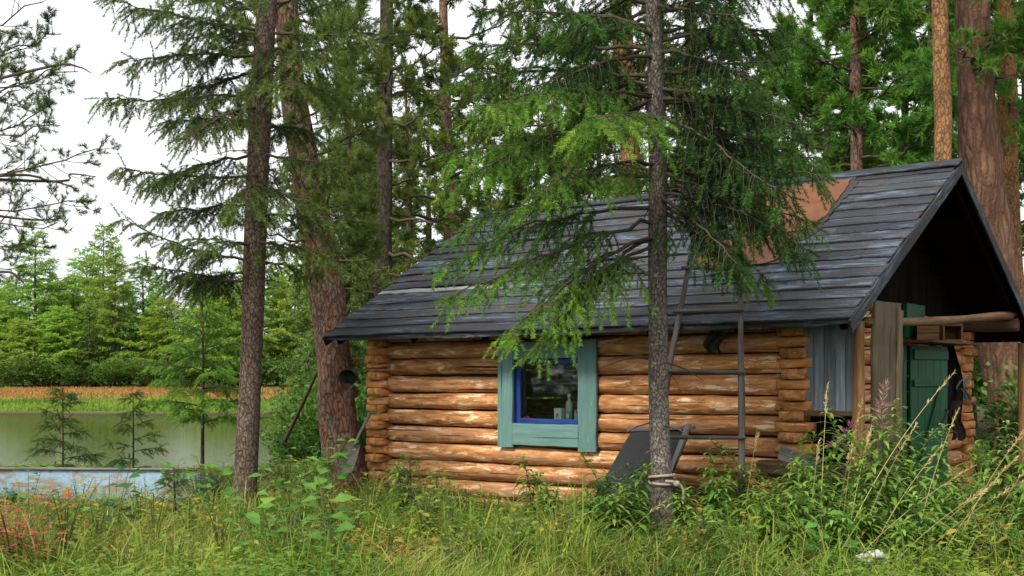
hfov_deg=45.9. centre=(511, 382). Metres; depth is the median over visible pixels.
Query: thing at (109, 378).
shrub
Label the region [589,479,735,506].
plank bench
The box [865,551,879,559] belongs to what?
white stone
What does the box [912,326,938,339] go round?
wooden crate
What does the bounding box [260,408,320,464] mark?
shrub
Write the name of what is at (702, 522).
weed
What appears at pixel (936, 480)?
willowherb
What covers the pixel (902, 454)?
willowherb
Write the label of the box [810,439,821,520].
dry grass stalk
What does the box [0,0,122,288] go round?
pine tree
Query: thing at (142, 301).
larch tree
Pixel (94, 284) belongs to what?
larch tree
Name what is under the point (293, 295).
pine tree
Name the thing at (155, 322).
larch tree
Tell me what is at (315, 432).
shrub
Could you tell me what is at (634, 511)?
willowherb
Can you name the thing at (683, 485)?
willowherb
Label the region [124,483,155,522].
weed
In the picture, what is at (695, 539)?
weed
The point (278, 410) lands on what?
shrub
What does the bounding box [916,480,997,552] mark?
dry grass stalk
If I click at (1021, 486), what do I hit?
willowherb
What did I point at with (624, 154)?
pine tree
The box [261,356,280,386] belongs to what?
shrub
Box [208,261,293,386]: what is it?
larch tree
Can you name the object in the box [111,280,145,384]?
spruce
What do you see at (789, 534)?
willowherb
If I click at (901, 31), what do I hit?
pine tree
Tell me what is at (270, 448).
shrub
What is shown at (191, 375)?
shrub
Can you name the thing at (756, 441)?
dry grass stalk
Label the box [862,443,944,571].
dry grass stalk
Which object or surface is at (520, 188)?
pine tree
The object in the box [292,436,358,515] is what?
seedling
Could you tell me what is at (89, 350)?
spruce
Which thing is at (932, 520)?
willowherb
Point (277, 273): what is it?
spruce
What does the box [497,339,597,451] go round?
window
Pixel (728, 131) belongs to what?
spruce tree
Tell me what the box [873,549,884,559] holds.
white stone
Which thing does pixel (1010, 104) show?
pine tree
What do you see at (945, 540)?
willowherb
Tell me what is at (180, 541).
weed
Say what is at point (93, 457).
spruce sapling
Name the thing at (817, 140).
pine tree
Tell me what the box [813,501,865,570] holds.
willowherb
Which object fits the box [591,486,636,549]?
willowherb
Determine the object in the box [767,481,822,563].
willowherb
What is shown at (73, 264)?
larch tree
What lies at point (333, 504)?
weed
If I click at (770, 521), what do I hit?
willowherb
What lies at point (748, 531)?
weed
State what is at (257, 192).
spruce tree
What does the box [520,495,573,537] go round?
weed
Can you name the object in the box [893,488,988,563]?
dry grass stalk
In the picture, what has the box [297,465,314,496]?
weed
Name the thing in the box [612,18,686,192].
spruce tree
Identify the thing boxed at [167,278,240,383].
larch tree
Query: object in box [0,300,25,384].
larch tree
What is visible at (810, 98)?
pine tree
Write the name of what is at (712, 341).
hanging bag
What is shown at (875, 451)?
willowherb
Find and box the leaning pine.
[152,0,415,485]
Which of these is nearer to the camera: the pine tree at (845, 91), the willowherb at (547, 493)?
the willowherb at (547, 493)
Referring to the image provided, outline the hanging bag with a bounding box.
[703,330,725,354]
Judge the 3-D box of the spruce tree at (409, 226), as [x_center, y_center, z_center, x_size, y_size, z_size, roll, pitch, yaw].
[-2.036,-2.282,24.987,2.896,8.881,2.784,0,0,35]
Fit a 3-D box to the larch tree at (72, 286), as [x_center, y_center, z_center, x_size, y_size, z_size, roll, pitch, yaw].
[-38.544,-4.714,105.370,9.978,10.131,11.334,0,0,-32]
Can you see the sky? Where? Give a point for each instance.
(81, 22)
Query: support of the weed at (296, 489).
on the ground at (980, 416)
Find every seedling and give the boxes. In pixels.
[15,465,53,519]
[99,458,146,538]
[222,489,286,568]
[246,497,325,571]
[248,465,324,525]
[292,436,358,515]
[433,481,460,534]
[519,475,535,524]
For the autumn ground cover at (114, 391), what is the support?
on the ground at (980, 416)
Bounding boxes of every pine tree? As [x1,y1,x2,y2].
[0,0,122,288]
[268,74,425,460]
[278,0,504,453]
[298,145,405,401]
[349,0,542,296]
[363,87,470,380]
[420,48,529,383]
[469,0,789,203]
[500,93,577,412]
[531,130,593,383]
[546,51,646,398]
[607,0,791,187]
[667,88,708,190]
[714,87,781,177]
[739,0,976,346]
[745,24,835,166]
[758,0,907,376]
[803,33,890,174]
[818,6,979,386]
[850,0,995,417]
[853,0,1023,160]
[890,9,1023,428]
[897,0,1023,460]
[901,0,1023,302]
[931,2,1023,408]
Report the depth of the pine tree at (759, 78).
19.33 m
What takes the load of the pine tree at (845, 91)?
on the ground at (980, 416)
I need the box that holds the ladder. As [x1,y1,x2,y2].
[649,218,745,493]
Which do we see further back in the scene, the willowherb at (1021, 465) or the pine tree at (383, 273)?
the pine tree at (383, 273)
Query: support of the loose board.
on the log cabin
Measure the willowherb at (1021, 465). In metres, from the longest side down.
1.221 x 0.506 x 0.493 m
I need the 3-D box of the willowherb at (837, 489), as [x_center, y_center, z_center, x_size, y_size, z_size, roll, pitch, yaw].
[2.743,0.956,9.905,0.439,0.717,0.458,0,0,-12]
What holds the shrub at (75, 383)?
on the ground at (980, 416)
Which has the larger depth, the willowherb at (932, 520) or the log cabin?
the log cabin
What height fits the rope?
0.525 m
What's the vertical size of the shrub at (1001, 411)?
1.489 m
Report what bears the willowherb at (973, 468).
on the ground at (980, 416)
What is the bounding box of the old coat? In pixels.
[943,346,963,429]
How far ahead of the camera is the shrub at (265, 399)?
24.18 m
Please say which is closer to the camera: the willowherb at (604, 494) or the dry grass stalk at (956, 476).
the dry grass stalk at (956, 476)
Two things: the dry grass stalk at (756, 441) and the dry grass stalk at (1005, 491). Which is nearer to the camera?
the dry grass stalk at (1005, 491)
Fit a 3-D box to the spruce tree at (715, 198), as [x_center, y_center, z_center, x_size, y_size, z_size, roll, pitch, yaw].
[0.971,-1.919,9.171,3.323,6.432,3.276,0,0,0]
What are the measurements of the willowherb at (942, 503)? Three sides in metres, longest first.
0.869 x 0.567 x 0.474 m
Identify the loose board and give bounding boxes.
[777,445,821,470]
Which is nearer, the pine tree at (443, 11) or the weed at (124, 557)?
the weed at (124, 557)
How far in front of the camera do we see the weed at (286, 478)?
12.38 m
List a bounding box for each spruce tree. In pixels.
[83,0,380,507]
[267,139,371,430]
[268,20,408,460]
[350,61,443,363]
[422,0,839,539]
[528,96,605,398]
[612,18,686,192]
[699,13,766,182]
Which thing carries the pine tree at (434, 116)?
on the ground at (980, 416)
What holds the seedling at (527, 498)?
on the ground at (980, 416)
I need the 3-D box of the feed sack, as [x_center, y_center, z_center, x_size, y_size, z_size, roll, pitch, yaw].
[4.892,0.418,13.306,0.163,0.440,0.122,0,0,0]
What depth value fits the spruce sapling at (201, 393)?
17.36 m
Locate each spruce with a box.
[38,272,68,382]
[71,306,106,386]
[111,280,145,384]
[224,291,264,385]
[263,267,301,384]
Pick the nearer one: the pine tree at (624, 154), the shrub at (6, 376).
the pine tree at (624, 154)
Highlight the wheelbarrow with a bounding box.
[593,424,695,511]
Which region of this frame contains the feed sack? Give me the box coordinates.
[949,401,965,440]
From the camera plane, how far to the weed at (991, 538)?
7.51 m
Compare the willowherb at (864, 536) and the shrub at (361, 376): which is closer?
the willowherb at (864, 536)
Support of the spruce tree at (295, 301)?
on the ground at (980, 416)
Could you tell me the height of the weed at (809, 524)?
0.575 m
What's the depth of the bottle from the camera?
12.38 m
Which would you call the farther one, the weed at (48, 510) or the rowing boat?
the rowing boat
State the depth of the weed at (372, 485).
10.79 m
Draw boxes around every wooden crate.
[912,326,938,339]
[939,324,963,341]
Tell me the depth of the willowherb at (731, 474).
10.15 m
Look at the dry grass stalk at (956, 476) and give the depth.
7.82 m
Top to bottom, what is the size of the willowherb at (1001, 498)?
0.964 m
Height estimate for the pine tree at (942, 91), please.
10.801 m
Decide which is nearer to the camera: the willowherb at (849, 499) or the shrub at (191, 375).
the willowherb at (849, 499)
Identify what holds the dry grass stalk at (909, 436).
on the ground at (980, 416)
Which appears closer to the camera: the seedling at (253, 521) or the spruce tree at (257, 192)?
the seedling at (253, 521)
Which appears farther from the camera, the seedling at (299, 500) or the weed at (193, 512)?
the seedling at (299, 500)
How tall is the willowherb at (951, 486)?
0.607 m
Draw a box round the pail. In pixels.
[338,369,357,386]
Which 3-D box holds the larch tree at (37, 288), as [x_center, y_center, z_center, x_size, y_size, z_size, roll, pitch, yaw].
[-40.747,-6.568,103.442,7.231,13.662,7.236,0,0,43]
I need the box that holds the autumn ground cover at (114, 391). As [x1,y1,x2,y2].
[0,385,296,398]
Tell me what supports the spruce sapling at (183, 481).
on the ground at (980, 416)
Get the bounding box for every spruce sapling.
[23,385,107,467]
[102,390,168,467]
[132,291,280,470]
[146,465,205,526]
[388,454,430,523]
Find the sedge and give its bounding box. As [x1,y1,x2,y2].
[0,395,295,413]
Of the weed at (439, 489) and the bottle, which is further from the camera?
the bottle
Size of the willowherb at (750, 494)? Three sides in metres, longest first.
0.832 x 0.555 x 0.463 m
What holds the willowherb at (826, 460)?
on the ground at (980, 416)
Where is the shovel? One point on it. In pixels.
(352, 455)
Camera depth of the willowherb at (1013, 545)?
7.67 m
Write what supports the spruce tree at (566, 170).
on the ground at (980, 416)
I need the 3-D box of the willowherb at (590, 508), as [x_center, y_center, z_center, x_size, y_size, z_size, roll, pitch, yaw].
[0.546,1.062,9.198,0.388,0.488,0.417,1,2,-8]
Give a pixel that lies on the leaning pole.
(288, 433)
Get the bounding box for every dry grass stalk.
[594,496,670,573]
[744,433,758,519]
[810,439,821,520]
[819,382,828,539]
[837,443,852,520]
[842,396,863,523]
[843,371,954,541]
[846,425,873,548]
[852,464,977,563]
[856,423,917,551]
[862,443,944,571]
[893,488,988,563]
[908,480,1023,568]
[916,408,959,541]
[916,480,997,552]
[935,455,1018,568]
[954,431,1023,550]
[972,469,1023,568]
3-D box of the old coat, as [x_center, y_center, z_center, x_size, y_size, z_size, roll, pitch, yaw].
[4.886,0.023,13.556,0.328,1.019,0.122,0,0,0]
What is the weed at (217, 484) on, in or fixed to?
on the ground at (980, 416)
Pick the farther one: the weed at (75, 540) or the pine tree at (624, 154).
the pine tree at (624, 154)
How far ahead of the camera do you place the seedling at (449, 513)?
9.89 m
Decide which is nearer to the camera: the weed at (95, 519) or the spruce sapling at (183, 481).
the weed at (95, 519)
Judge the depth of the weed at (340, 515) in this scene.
7.76 m
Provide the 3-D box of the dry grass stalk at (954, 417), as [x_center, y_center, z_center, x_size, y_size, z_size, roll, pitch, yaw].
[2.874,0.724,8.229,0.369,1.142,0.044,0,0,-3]
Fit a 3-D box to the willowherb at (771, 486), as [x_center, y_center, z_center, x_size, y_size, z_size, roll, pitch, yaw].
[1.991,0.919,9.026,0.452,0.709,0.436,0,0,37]
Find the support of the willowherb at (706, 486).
on the ground at (980, 416)
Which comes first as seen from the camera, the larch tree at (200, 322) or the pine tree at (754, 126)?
the pine tree at (754, 126)
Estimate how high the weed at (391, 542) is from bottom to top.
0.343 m
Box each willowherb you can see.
[379,461,425,527]
[507,453,556,530]
[535,482,570,534]
[565,490,604,536]
[575,450,624,531]
[576,470,618,530]
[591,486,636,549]
[604,463,658,538]
[606,490,655,543]
[614,451,650,533]
[662,486,703,545]
[672,471,698,521]
[689,468,740,540]
[692,447,743,529]
[704,438,755,525]
[714,482,769,537]
[719,444,771,534]
[741,492,796,564]
[754,458,808,540]
[762,512,814,573]
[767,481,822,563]
[774,433,830,532]
[780,431,852,538]
[788,459,853,554]
[792,420,856,518]
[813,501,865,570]
[817,379,904,538]
[823,461,870,512]
[824,477,866,553]
[840,429,914,555]
[842,457,897,571]
[845,506,889,569]
[855,398,945,542]
[870,449,923,533]
[873,398,936,546]
[879,518,935,575]
[894,450,970,556]
[894,491,955,570]
[904,423,970,540]
[920,521,978,574]
[926,469,969,524]
[937,470,984,538]
[940,484,989,553]
[941,442,983,517]
[948,514,1001,570]
[953,493,1015,568]
[964,458,1009,535]
[965,440,1023,557]
[974,420,1023,528]
[979,522,1023,575]
[997,429,1023,531]
[999,489,1023,555]
[1006,442,1023,545]
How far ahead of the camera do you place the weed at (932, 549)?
7.50 m
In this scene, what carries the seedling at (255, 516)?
on the ground at (980, 416)
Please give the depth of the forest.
129.10 m
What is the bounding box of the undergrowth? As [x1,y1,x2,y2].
[0,434,1023,575]
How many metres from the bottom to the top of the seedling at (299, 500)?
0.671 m
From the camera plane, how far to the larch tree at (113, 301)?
100.66 m
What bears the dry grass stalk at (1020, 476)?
on the ground at (980, 416)
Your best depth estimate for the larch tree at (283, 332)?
99.73 m
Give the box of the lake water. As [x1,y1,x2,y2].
[0,414,290,469]
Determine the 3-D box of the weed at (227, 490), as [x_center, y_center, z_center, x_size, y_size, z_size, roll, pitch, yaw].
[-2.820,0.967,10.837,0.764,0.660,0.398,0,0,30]
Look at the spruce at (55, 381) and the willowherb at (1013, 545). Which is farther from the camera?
the spruce at (55, 381)
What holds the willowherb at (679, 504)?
on the ground at (980, 416)
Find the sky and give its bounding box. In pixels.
[0,0,1023,349]
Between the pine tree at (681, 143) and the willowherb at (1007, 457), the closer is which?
the willowherb at (1007, 457)
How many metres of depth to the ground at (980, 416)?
29.21 m
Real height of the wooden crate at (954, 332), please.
0.195 m
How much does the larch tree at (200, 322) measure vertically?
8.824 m
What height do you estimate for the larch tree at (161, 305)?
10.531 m
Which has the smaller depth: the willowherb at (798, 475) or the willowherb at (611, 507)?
the willowherb at (611, 507)
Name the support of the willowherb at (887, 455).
on the ground at (980, 416)
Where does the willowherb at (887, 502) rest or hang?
on the ground at (980, 416)
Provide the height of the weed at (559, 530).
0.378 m
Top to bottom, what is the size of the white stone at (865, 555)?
0.055 m
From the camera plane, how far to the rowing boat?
12.82 m
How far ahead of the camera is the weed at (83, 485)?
10.63 m
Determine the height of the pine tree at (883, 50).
11.812 m
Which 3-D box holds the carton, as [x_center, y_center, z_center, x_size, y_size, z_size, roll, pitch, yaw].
[0.490,0.338,12.485,0.061,0.156,0.107,0,0,-43]
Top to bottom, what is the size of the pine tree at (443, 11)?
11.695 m
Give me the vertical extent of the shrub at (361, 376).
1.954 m
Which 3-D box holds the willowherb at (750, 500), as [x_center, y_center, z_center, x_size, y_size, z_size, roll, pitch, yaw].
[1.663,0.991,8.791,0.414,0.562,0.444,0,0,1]
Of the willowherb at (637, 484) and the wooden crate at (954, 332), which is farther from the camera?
the wooden crate at (954, 332)
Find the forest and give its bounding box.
[0,270,302,382]
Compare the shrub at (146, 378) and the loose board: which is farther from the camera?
the shrub at (146, 378)
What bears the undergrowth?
on the ground at (980, 416)
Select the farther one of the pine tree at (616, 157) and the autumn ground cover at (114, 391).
the autumn ground cover at (114, 391)
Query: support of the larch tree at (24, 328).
on the ground at (980, 416)
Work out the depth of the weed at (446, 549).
7.79 m
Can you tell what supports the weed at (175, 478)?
on the ground at (980, 416)
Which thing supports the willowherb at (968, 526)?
on the ground at (980, 416)
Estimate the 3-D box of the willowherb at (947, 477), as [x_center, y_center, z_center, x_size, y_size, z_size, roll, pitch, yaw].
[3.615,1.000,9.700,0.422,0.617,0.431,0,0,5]
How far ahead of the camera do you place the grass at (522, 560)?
8.08 m
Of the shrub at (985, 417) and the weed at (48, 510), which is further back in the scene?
the shrub at (985, 417)
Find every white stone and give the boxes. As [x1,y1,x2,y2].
[856,553,867,561]
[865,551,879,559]
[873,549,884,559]
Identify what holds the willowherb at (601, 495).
on the ground at (980, 416)
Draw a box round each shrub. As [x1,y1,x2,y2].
[0,347,55,386]
[13,353,69,386]
[56,360,94,386]
[86,355,134,387]
[109,351,184,387]
[157,356,213,386]
[200,354,239,385]
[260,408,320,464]
[260,425,292,463]
[261,348,307,386]
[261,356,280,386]
[261,373,317,461]
[264,381,316,462]
[272,380,367,461]
[287,368,377,454]
[288,388,372,455]
[290,345,315,378]
[296,355,374,438]
[972,362,1017,469]
[974,383,989,427]
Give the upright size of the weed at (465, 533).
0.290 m
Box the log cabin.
[322,158,1023,516]
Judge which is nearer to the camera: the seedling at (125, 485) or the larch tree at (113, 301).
the seedling at (125, 485)
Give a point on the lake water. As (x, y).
(16, 437)
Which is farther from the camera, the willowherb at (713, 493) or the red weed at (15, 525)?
the willowherb at (713, 493)
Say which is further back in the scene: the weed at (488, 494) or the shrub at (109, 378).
the shrub at (109, 378)
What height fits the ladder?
2.492 m
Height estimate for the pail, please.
0.212 m
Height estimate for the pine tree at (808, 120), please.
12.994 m
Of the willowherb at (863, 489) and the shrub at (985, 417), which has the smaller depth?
the willowherb at (863, 489)
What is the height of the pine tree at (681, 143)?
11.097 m
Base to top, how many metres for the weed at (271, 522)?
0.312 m
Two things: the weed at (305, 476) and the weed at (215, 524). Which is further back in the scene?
the weed at (305, 476)
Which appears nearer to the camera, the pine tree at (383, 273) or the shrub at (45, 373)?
the pine tree at (383, 273)
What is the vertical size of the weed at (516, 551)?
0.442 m
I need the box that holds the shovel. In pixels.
[337,413,370,475]
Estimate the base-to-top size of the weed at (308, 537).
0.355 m
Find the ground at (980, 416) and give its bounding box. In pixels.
[0,380,1017,575]
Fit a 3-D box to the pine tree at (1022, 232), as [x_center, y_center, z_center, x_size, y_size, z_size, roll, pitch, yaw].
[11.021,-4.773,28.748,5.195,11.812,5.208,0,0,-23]
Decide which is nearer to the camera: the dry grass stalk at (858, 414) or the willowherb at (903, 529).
the willowherb at (903, 529)
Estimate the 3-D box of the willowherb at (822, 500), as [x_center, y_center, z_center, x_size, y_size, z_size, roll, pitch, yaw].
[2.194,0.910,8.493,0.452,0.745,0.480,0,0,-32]
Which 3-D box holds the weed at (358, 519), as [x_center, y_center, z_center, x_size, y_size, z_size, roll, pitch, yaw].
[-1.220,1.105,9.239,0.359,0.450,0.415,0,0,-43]
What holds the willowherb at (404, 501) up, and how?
on the ground at (980, 416)
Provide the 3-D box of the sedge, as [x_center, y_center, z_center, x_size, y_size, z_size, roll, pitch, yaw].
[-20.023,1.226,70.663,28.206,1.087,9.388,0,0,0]
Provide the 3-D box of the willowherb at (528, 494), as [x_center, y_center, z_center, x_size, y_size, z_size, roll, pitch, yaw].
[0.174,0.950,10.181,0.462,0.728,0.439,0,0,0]
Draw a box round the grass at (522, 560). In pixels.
[0,455,1023,575]
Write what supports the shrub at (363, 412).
on the ground at (980, 416)
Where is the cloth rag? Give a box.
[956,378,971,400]
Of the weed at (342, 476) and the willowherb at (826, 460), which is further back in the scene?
the weed at (342, 476)
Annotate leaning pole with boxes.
[282,370,317,443]
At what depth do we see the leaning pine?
14.38 m
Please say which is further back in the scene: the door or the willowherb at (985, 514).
the door
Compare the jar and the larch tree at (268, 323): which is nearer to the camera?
the jar
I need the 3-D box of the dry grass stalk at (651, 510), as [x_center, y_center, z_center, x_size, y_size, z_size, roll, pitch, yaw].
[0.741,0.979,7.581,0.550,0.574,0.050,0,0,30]
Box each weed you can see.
[0,483,92,572]
[0,505,37,551]
[0,518,84,574]
[29,485,91,565]
[34,495,66,533]
[65,477,114,525]
[78,495,125,550]
[80,537,138,573]
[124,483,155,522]
[136,491,177,547]
[152,531,204,568]
[157,457,203,497]
[164,455,238,522]
[170,495,204,537]
[184,463,212,499]
[194,503,239,551]
[200,461,233,498]
[258,510,287,535]
[264,468,323,541]
[270,521,325,567]
[271,455,303,499]
[286,449,347,494]
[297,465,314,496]
[302,468,358,565]
[313,483,352,533]
[326,498,378,542]
[357,468,393,515]
[372,523,413,566]
[399,481,445,540]
[412,464,456,523]
[429,521,481,570]
[456,522,493,553]
[466,492,506,529]
[489,505,538,563]
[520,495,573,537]
[520,510,580,555]
[650,519,703,570]
[679,504,723,559]
[703,511,766,566]
[763,499,860,575]
[909,538,951,575]
[924,506,1021,573]
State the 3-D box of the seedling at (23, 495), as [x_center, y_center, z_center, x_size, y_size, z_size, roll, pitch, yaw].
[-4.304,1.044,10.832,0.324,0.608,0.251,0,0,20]
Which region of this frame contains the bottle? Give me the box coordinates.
[566,394,572,418]
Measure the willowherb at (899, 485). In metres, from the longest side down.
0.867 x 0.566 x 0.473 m
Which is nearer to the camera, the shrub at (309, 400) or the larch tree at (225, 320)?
the shrub at (309, 400)
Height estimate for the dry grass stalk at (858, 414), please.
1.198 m
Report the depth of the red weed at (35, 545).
7.71 m
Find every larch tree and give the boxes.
[0,229,81,384]
[0,274,33,350]
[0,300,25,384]
[0,317,63,386]
[14,303,95,385]
[26,273,120,385]
[52,245,119,382]
[70,222,141,383]
[84,244,151,385]
[112,253,180,384]
[121,296,211,384]
[134,278,178,383]
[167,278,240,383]
[179,300,223,384]
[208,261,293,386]
[214,266,241,361]
[262,263,311,380]
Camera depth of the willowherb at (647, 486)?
9.73 m
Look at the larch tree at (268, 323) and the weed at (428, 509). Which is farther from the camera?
the larch tree at (268, 323)
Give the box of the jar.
[574,410,577,418]
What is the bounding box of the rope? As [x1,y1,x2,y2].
[648,473,684,519]
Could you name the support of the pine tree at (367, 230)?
on the ground at (980, 416)
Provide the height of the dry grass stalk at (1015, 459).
0.846 m
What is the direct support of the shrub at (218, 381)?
on the ground at (980, 416)
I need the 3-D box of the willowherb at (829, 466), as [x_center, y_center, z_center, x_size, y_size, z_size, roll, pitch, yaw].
[2.338,0.842,9.126,0.598,0.966,0.500,0,0,36]
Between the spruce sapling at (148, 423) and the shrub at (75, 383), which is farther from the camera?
the shrub at (75, 383)
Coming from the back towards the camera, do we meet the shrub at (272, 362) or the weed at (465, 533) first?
the shrub at (272, 362)
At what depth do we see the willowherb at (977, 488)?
8.99 m
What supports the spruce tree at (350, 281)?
on the ground at (980, 416)
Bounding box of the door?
[908,345,948,497]
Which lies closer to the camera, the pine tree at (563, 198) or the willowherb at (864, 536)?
the willowherb at (864, 536)
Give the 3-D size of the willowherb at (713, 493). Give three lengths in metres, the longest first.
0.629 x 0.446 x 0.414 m
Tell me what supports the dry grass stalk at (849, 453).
on the ground at (980, 416)
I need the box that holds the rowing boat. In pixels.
[0,467,223,504]
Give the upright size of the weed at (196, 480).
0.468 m
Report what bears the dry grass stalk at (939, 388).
on the ground at (980, 416)
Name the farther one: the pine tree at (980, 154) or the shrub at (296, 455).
the shrub at (296, 455)
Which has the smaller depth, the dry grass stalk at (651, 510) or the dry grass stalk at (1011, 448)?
the dry grass stalk at (651, 510)
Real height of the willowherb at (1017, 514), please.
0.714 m
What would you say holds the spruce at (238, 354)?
on the ground at (980, 416)
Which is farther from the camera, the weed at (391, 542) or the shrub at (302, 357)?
the shrub at (302, 357)
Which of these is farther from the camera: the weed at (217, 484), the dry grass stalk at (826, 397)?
the weed at (217, 484)
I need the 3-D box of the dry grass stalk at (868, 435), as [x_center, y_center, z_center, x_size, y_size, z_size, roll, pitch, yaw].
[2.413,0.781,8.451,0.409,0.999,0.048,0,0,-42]
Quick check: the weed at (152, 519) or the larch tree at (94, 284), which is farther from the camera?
the larch tree at (94, 284)
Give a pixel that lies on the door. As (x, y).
(927, 365)
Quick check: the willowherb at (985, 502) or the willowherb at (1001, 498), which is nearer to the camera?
the willowherb at (1001, 498)
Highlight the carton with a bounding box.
[554,408,564,418]
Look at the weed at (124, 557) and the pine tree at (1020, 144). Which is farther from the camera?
the pine tree at (1020, 144)
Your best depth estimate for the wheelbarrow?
11.04 m
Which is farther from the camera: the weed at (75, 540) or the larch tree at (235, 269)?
the larch tree at (235, 269)
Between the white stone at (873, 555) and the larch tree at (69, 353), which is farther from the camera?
the larch tree at (69, 353)
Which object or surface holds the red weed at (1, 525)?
on the ground at (980, 416)
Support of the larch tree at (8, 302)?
on the ground at (980, 416)
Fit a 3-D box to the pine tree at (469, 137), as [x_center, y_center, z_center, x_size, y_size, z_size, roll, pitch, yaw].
[-0.498,-2.886,26.118,3.472,8.631,3.320,0,0,-23]

